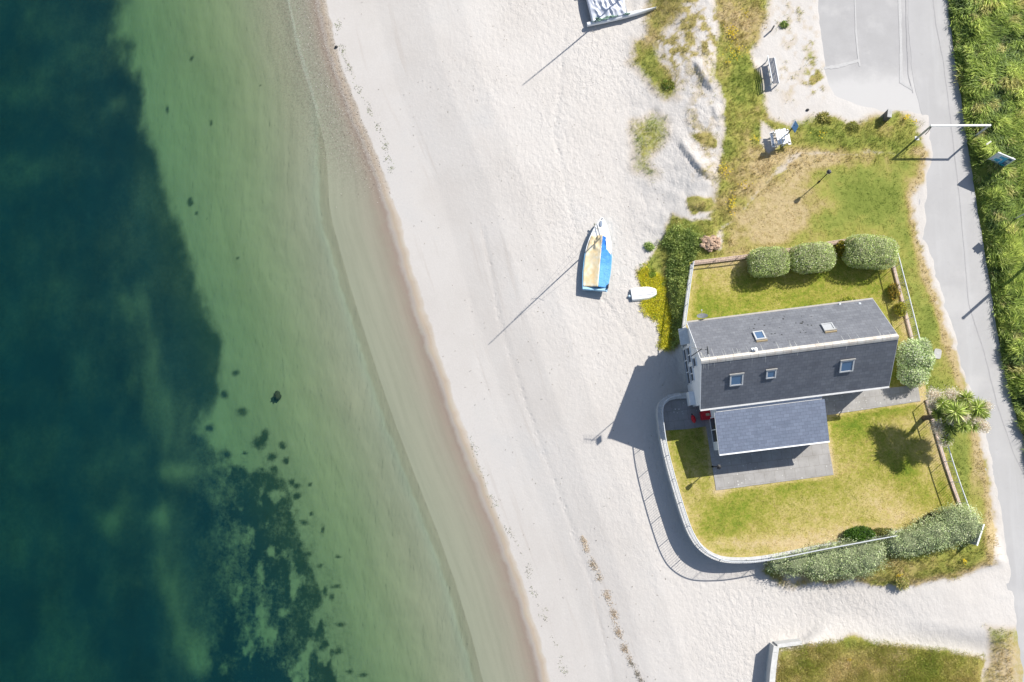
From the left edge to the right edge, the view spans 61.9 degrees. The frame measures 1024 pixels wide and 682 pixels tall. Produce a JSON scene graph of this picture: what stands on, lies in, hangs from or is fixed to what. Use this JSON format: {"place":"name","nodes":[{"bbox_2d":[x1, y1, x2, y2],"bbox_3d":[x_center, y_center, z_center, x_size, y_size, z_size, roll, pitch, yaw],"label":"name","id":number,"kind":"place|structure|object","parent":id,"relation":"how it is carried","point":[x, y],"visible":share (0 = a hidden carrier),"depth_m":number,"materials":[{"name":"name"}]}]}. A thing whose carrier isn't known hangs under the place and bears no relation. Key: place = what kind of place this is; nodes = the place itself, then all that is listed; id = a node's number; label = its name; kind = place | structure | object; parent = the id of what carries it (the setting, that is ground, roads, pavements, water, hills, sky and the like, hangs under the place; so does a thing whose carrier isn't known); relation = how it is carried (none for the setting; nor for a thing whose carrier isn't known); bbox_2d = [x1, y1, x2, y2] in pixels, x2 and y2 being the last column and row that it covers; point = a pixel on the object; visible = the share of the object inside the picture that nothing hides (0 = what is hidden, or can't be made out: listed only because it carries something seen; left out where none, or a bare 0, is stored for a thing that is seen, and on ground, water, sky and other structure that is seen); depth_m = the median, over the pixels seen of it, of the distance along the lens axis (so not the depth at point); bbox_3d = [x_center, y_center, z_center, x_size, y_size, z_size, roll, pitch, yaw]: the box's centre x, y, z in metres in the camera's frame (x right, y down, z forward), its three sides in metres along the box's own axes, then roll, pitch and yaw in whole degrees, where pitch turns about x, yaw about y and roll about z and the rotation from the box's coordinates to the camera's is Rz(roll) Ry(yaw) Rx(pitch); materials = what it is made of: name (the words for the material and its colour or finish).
{"place":"outdoors","nodes":[
{"label":"outdoors","id":0,"kind":"place"},
{"bbox_2d":[0,0,1023,681],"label":"beach","id":1,"kind":"structure","parent":0,"point":[206,250],"depth_m":55.00,"materials":[{"name":"beige sand"}]},
{"bbox_2d":[273,390,280,400],"bbox_3d":[-15.329,3.573,55.698,0.517,0.560,0.655,-20,82,0],"label":"mooring stone","id":2,"kind":"object","parent":1,"relation":"on","point":[277,395],"visible":1,"depth_m":55.56,"materials":[{"name":"stone"}]},
{"bbox_2d":[275,0,390,202],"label":"pebbles","id":3,"kind":"object","parent":1,"relation":"on","point":[335,87],"visible":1,"depth_m":57.23,"materials":[{"name":"grey stone"}]},
{"bbox_2d":[334,1,669,681],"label":"seaweed","id":4,"kind":"object","parent":1,"relation":"on","point":[606,596],"visible":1,"depth_m":51.50,"materials":[{"name":"brown plant"}]},
{"bbox_2d":[582,217,611,291],"bbox_3d":[4.852,-5.860,49.834,1.750,7.369,4.650,5,82,10],"label":"sailing dinghy","id":5,"kind":"object","parent":1,"relation":"on","point":[597,265],"visible":1,"depth_m":52.73,"materials":[{"name":"blue paint"}]},
{"bbox_2d":[586,0,655,26],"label":"catamaran","id":6,"kind":"object","parent":1,"relation":"on","point":[603,11],"visible":1,"depth_m":54.89,"materials":[{"name":"fabric"}]},
{"bbox_2d":[628,287,656,300],"bbox_3d":[8.055,-2.946,52.843,1.777,0.280,0.860,-7,82,1],"label":"upturned tender","id":7,"kind":"object","parent":1,"relation":"on","point":[641,293],"visible":1,"depth_m":52.75,"materials":[{"name":"white plastic"}]},
{"bbox_2d":[643,241,654,251],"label":"plant","id":8,"kind":"object","parent":1,"relation":"on","point":[649,245],"visible":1,"depth_m":53.14,"materials":[{"name":"green plant"}]},
{"bbox_2d":[636,261,674,351],"bbox_3d":[8.867,-2.149,52.723,2.170,0.255,5.823,-8,82,1],"label":"ground cover","id":9,"kind":"object","parent":1,"relation":"on","point":[656,313],"visible":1,"depth_m":52.76,"materials":[{"name":"yellow plant"}]},
{"bbox_2d":[661,78,675,90],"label":"plant","id":10,"kind":"object","parent":1,"relation":"on","point":[668,84],"visible":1,"depth_m":54.13,"materials":[{"name":"green plant"}]},
{"bbox_2d":[657,221,705,350],"bbox_3d":[10.483,-3.433,52.320,2.950,1.410,7.991,0,82,2],"label":"dune scrub","id":11,"kind":"object","parent":1,"relation":"on","point":[671,242],"visible":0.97,"depth_m":52.44,"materials":[{"name":"green plant"}]},
{"bbox_2d":[681,264,692,348],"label":"garden wall","id":12,"kind":"structure","parent":1,"relation":"on","point":[685,305],"depth_m":51.84,"materials":[{"name":"grey stone"}]},
{"bbox_2d":[683,261,693,347],"bbox_3d":[10.574,-2.214,51.354,0.199,0.833,5.198,7,83,3],"label":"railing","id":13,"kind":"object","parent":12,"relation":"on","point":[686,312],"visible":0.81,"depth_m":51.15,"materials":[{"name":"white metal"}]},
{"bbox_2d":[699,235,720,251],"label":"flowering bush","id":14,"kind":"object","parent":1,"relation":"on","point":[710,245],"visible":1,"depth_m":52.02,"materials":[{"name":"pink plant"}]},
{"bbox_2d":[765,643,778,681],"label":"field wall","id":15,"kind":"structure","parent":1,"relation":"on","point":[772,658],"depth_m":48.85,"materials":[{"name":"white concrete"}]},
{"bbox_2d":[765,55,778,86],"bbox_3d":[16.235,-16.831,53.247,0.578,1.005,1.737,-8,82,1],"label":"park bench","id":16,"kind":"object","parent":1,"relation":"on","point":[772,69],"visible":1,"depth_m":53.17,"materials":[{"name":"white paint"}]},
{"bbox_2d":[692,239,852,264],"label":"garden wall","id":17,"kind":"structure","parent":1,"relation":"on","point":[726,259],"depth_m":52.03,"materials":[{"name":"beige stone"}]},
{"bbox_2d":[694,239,849,262],"bbox_3d":[15.745,-5.428,51.688,9.584,0.583,0.141,-8,82,1],"label":"railing","id":18,"kind":"object","parent":17,"relation":"on","point":[751,254],"visible":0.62,"depth_m":51.48,"materials":[{"name":"white metal"}]},
{"bbox_2d":[769,128,790,146],"bbox_3d":[16.543,-12.484,52.719,1.200,0.847,0.980,-8,82,1],"label":"picnic table","id":19,"kind":"object","parent":1,"relation":"on","point":[783,132],"visible":1,"depth_m":52.35,"materials":[{"name":"white paint"}]},
{"bbox_2d":[656,393,910,562],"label":"retaining wall","id":20,"kind":"structure","parent":1,"relation":"on","point":[660,426],"depth_m":50.27,"materials":[{"name":"grey concrete"}]},
{"bbox_2d":[661,395,897,562],"bbox_3d":[13.809,9.823,49.468,15.034,0.984,6.807,33,85,6],"label":"railing","id":21,"kind":"object","parent":20,"relation":"on","point":[774,558],"visible":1,"depth_m":49.06,"materials":[{"name":"grey metal"}]},
{"bbox_2d":[780,20,788,29],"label":"plant","id":22,"kind":"object","parent":1,"relation":"on","point":[783,23],"visible":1,"depth_m":53.91,"materials":[{"name":"green plant"}]},
{"bbox_2d":[773,638,801,647],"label":"field wall","id":23,"kind":"structure","parent":1,"relation":"on","point":[786,643],"depth_m":48.97,"materials":[{"name":"white concrete"}]},
{"bbox_2d":[787,119,797,134],"bbox_3d":[17.022,-12.796,52.084,0.443,2.140,0.540,28,84,6],"label":"notice board","id":24,"kind":"object","parent":1,"relation":"on","point":[794,126],"visible":0.97,"depth_m":51.27,"materials":[{"name":"metal"}]},
{"bbox_2d":[805,573,820,583],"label":"plant","id":25,"kind":"object","parent":1,"relation":"on","point":[814,579],"visible":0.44,"depth_m":49.52,"materials":[{"name":"green plant"}]},
{"bbox_2d":[815,111,832,123],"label":"plant","id":26,"kind":"object","parent":1,"relation":"on","point":[824,117],"visible":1,"depth_m":52.99,"materials":[{"name":"green plant"}]},
{"bbox_2d":[818,169,830,182],"bbox_3d":[18.875,-9.933,51.651,0.300,2.090,0.260,-45,83,-4],"label":"lamp post","id":27,"kind":"object","parent":1,"relation":"on","point":[828,171],"visible":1,"depth_m":50.75,"materials":[{"name":"grey metal"}]},
{"bbox_2d":[763,534,889,583],"bbox_3d":[18.197,12.445,49.223,7.200,2.031,3.145,0,82,2],"label":"grey hedge","id":28,"kind":"object","parent":1,"relation":"on","point":[849,561],"visible":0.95,"depth_m":48.88,"materials":[{"name":"green plant"}]},
{"bbox_2d":[719,8,985,660],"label":"wildflowers","id":29,"kind":"object","parent":1,"relation":"on","point":[731,206],"visible":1,"depth_m":52.74,"materials":[{"name":"yellow plant"}]},
{"bbox_2d":[846,121,859,131],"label":"plant","id":30,"kind":"object","parent":1,"relation":"on","point":[853,126],"visible":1,"depth_m":52.84,"materials":[{"name":"green plant"}]},
{"bbox_2d":[883,109,891,121],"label":"stone block","id":31,"kind":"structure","parent":1,"relation":"on","point":[887,115],"depth_m":52.36,"materials":[{"name":"stone"}]},
{"bbox_2d":[892,575,909,589],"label":"plant","id":32,"kind":"object","parent":1,"relation":"on","point":[902,582],"visible":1,"depth_m":48.98,"materials":[{"name":"yellow plant"}]},
{"bbox_2d":[891,261,913,339],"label":"garden wall","id":33,"kind":"structure","parent":1,"relation":"on","point":[901,300],"depth_m":51.32,"materials":[{"name":"beige stone"}]},
{"bbox_2d":[894,250,919,339],"bbox_3d":[23.453,-2.422,50.791,0.112,1.013,6.501,-10,82,1],"label":"railing","id":34,"kind":"object","parent":33,"relation":"on","point":[907,299],"visible":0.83,"depth_m":50.53,"materials":[{"name":"white metal"}]},
{"bbox_2d":[879,502,985,559],"bbox_3d":[23.926,10.902,48.540,6.075,2.641,2.799,-15,82,0],"label":"grey hedge","id":35,"kind":"object","parent":1,"relation":"on","point":[950,525],"visible":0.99,"depth_m":48.32,"materials":[{"name":"green plant"}]},
{"bbox_2d":[933,349,941,358],"bbox_3d":[25.356,0.760,50.863,0.440,0.072,0.600,11,83,4],"label":"utility cover","id":36,"kind":"object","parent":1,"relation":"on","point":[937,352],"visible":0.84,"depth_m":50.84,"materials":[{"name":"plastic"}]},
{"bbox_2d":[925,400,961,507],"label":"garden wall","id":37,"kind":"structure","parent":1,"relation":"on","point":[948,474],"depth_m":49.88,"materials":[{"name":"grey stone"}]},
{"bbox_2d":[930,401,970,510],"bbox_3d":[25.348,6.954,49.438,0.147,1.013,7.426,-14,82,0],"label":"railing","id":38,"kind":"object","parent":37,"relation":"on","point":[955,477],"visible":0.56,"depth_m":49.02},
{"bbox_2d":[968,524,984,545],"bbox_3d":[26.478,11.030,48.824,0.082,1.310,1.282,22,84,5],"label":"advertising board","id":39,"kind":"object","parent":1,"relation":"on","point":[977,540],"visible":0.48,"depth_m":48.40,"materials":[{"name":"white paint"}]},
{"bbox_2d":[946,0,1023,442],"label":"undergrowth","id":40,"kind":"object","parent":1,"relation":"on","point":[994,53],"visible":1,"depth_m":51.74,"materials":[{"name":"green plant"}]},
{"bbox_2d":[987,152,1015,166],"bbox_3d":[29.220,-10.807,51.299,1.074,1.995,0.115,25,84,5],"label":"information board","id":41,"kind":"object","parent":1,"relation":"on","point":[1002,159],"visible":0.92,"depth_m":50.84,"materials":[{"name":"blue"}]},
{"bbox_2d":[663,398,706,429],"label":"patio","id":42,"kind":"structure","parent":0,"point":[677,413],"depth_m":50.97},
{"bbox_2d":[691,414,695,422],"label":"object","id":43,"kind":"object","parent":42,"relation":"on","point":[693,418],"visible":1,"depth_m":50.63,"materials":[{"name":"red plastic"}]},
{"bbox_2d":[700,410,710,419],"bbox_3d":[11.489,4.397,50.582,0.620,0.676,0.540,-7,82,1],"label":"storage bin","id":44,"kind":"object","parent":42,"relation":"on","point":[705,415],"visible":0.8,"depth_m":50.27,"materials":[{"name":"red plastic"}]},
{"bbox_2d":[664,244,958,556],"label":"lawn","id":45,"kind":"structure","parent":0,"point":[793,486],"depth_m":50.24,"materials":[{"name":"green plant"}]},
{"bbox_2d":[745,245,790,278],"bbox_3d":[15.421,-4.737,51.252,2.604,1.768,1.927,0,82,2],"label":"clipped bush","id":46,"kind":"object","parent":45,"relation":"on","point":[773,261],"visible":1,"depth_m":50.69,"materials":[{"name":"green plant"}]},
{"bbox_2d":[678,298,898,455],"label":"cottage","id":47,"kind":"structure","parent":45,"relation":"on","point":[763,380],"depth_m":47.85,"materials":[{"name":"stone"}]},
{"bbox_2d":[682,348,691,384],"bbox_3d":[10.466,1.528,51.105,0.115,0.945,2.140,-7,82,1],"label":"window","id":48,"kind":"structure","parent":47,"relation":"in","point":[686,364],"depth_m":51.29,"materials":[{"name":"white paint"}]},
{"bbox_2d":[686,346,691,363],"bbox_3d":[10.349,0.825,49.918,0.115,0.895,0.960,-7,82,1],"label":"window","id":49,"kind":"structure","parent":47,"relation":"in","point":[688,351],"depth_m":49.97,"materials":[{"name":"white paint"}]},
{"bbox_2d":[688,365,694,381],"bbox_3d":[10.481,1.896,49.767,0.115,0.895,0.940,-7,82,1],"label":"window","id":50,"kind":"structure","parent":47,"relation":"in","point":[692,378],"depth_m":49.82,"materials":[{"name":"white paint"}]},
{"bbox_2d":[692,357,696,367],"bbox_3d":[10.365,1.210,48.476,0.115,0.845,0.560,-7,82,1],"label":"window","id":51,"kind":"structure","parent":47,"relation":"in","point":[694,362],"depth_m":48.53,"materials":[{"name":"glass"}]},
{"bbox_2d":[691,343,708,356],"bbox_3d":[10.110,0.610,47.071,0.951,3.420,0.525,8,83,3],"label":"tv aerial","id":52,"kind":"object","parent":47,"relation":"attached to","point":[707,349],"visible":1,"depth_m":45.55,"materials":[{"name":"metal"}]},
{"bbox_2d":[697,309,707,318],"bbox_3d":[10.971,-1.466,49.246,0.536,0.536,0.530,40,86,7],"label":"satellite dish","id":53,"kind":"object","parent":47,"relation":"attached to","point":[702,315],"visible":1,"depth_m":49.34,"materials":[{"name":"grey metal"}]},
{"bbox_2d":[709,417,716,442],"bbox_3d":[11.765,5.169,49.676,0.070,1.600,1.500,-7,82,1],"label":"window","id":54,"kind":"structure","parent":47,"relation":"in","point":[712,421],"depth_m":49.83,"materials":[{"name":"black glass"}]},
{"bbox_2d":[705,385,920,489],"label":"patio","id":55,"kind":"structure","parent":45,"relation":"on","point":[771,466],"depth_m":50.42,"materials":[{"name":"stone"}]},
{"bbox_2d":[789,241,836,274],"bbox_3d":[17.966,-4.996,51.147,2.739,1.842,1.957,0,82,2],"label":"clipped bush","id":56,"kind":"object","parent":45,"relation":"on","point":[816,257],"visible":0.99,"depth_m":50.58,"materials":[{"name":"green plant"}]},
{"bbox_2d":[668,245,985,681],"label":"lawn grass","id":57,"kind":"structure","parent":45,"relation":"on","point":[886,661],"depth_m":48.83,"materials":[{"name":"green plant"}]},
{"bbox_2d":[835,240,846,255],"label":"flowering bush","id":58,"kind":"object","parent":45,"relation":"on","point":[841,247],"visible":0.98,"depth_m":51.23,"materials":[{"name":"green plant"}]},
{"bbox_2d":[839,296,857,301],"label":"flowering bush","id":59,"kind":"object","parent":45,"relation":"on","point":[847,298],"visible":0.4,"depth_m":51.09,"materials":[{"name":"green plant"}]},
{"bbox_2d":[842,525,875,542],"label":"green bush","id":60,"kind":"object","parent":45,"relation":"on","point":[860,533],"visible":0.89,"depth_m":49.16,"materials":[{"name":"green plant"}]},
{"bbox_2d":[841,234,899,270],"bbox_3d":[21.390,-5.328,51.011,3.308,1.927,2.166,0,82,2],"label":"clipped bush","id":61,"kind":"object","parent":45,"relation":"on","point":[873,252],"visible":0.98,"depth_m":50.40,"materials":[{"name":"green plant"}]},
{"bbox_2d":[873,527,893,537],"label":"garden plant","id":62,"kind":"object","parent":45,"relation":"on","point":[880,532],"visible":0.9,"depth_m":49.37,"materials":[{"name":"green plant"}]},
{"bbox_2d":[887,283,901,300],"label":"flowering bush","id":63,"kind":"object","parent":45,"relation":"on","point":[894,293],"visible":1,"depth_m":51.04,"materials":[{"name":"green plant"}]},
{"bbox_2d":[893,302,907,315],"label":"flowering bush","id":64,"kind":"object","parent":45,"relation":"on","point":[899,308],"visible":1,"depth_m":50.91,"materials":[{"name":"green plant"}]},
{"bbox_2d":[895,337,935,388],"bbox_3d":[23.638,1.271,49.942,2.187,2.084,3.075,0,82,2],"label":"variegated shrub","id":65,"kind":"object","parent":45,"relation":"on","point":[916,360],"visible":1,"depth_m":49.53,"materials":[{"name":"green plant"}]},
{"bbox_2d":[919,511,936,524],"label":"garden plant","id":66,"kind":"object","parent":45,"relation":"on","point":[929,514],"visible":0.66,"depth_m":49.26,"materials":[{"name":"green plant"}]},
{"bbox_2d":[921,386,993,448],"bbox_3d":[24.816,4.362,48.410,4.093,4.207,3.646,0,82,2],"label":"cabbage palm","id":67,"kind":"object","parent":45,"relation":"on","point":[956,414],"visible":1,"depth_m":47.42,"materials":[{"name":"green plant"}]},
{"bbox_2d":[629,0,1016,681],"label":"dune grass","id":68,"kind":"structure","parent":0,"point":[753,2],"depth_m":52.67,"materials":[{"name":"green plant"}]},
{"bbox_2d":[818,0,921,113],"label":"car park","id":69,"kind":"structure","parent":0,"point":[872,80],"depth_m":53.59,"materials":[{"name":"grey concrete"}]},
{"bbox_2d":[824,59,859,68],"bbox_3d":[20.706,-17.331,53.536,2.300,0.001,0.326,-13,82,0],"label":"parking line","id":70,"kind":"object","parent":69,"relation":"on","point":[840,65],"visible":1,"depth_m":53.54,"materials":[{"name":"white paint"}]},
{"bbox_2d":[854,0,860,65],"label":"parking lines","id":71,"kind":"object","parent":69,"relation":"on","point":[856,33],"visible":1,"depth_m":53.77,"materials":[{"name":"white paint"}]},
{"bbox_2d":[898,0,913,89],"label":"parking lines","id":72,"kind":"object","parent":69,"relation":"on","point":[900,52],"visible":1,"depth_m":53.51,"materials":[{"name":"white paint"}]},
{"bbox_2d":[905,0,912,91],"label":"road seam","id":73,"kind":"object","parent":69,"relation":"on","point":[907,44],"visible":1,"depth_m":53.57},
{"bbox_2d":[908,0,1023,681],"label":"road","id":74,"kind":"structure","parent":0,"point":[943,238],"depth_m":51.60,"materials":[{"name":"grey asphalt"}]},
{"bbox_2d":[915,124,990,139],"bbox_3d":[26.647,-12.640,51.663,3.625,2.195,0.260,0,82,2],"label":"height barrier","id":75,"kind":"object","parent":74,"relation":"on","point":[950,125],"visible":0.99,"depth_m":50.64,"materials":[{"name":"white metal"}]},
{"bbox_2d":[933,0,1023,473],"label":"curb","id":76,"kind":"structure","parent":74,"relation":"on","point":[963,241],"depth_m":51.70,"materials":[{"name":"grey concrete"}]}
]}

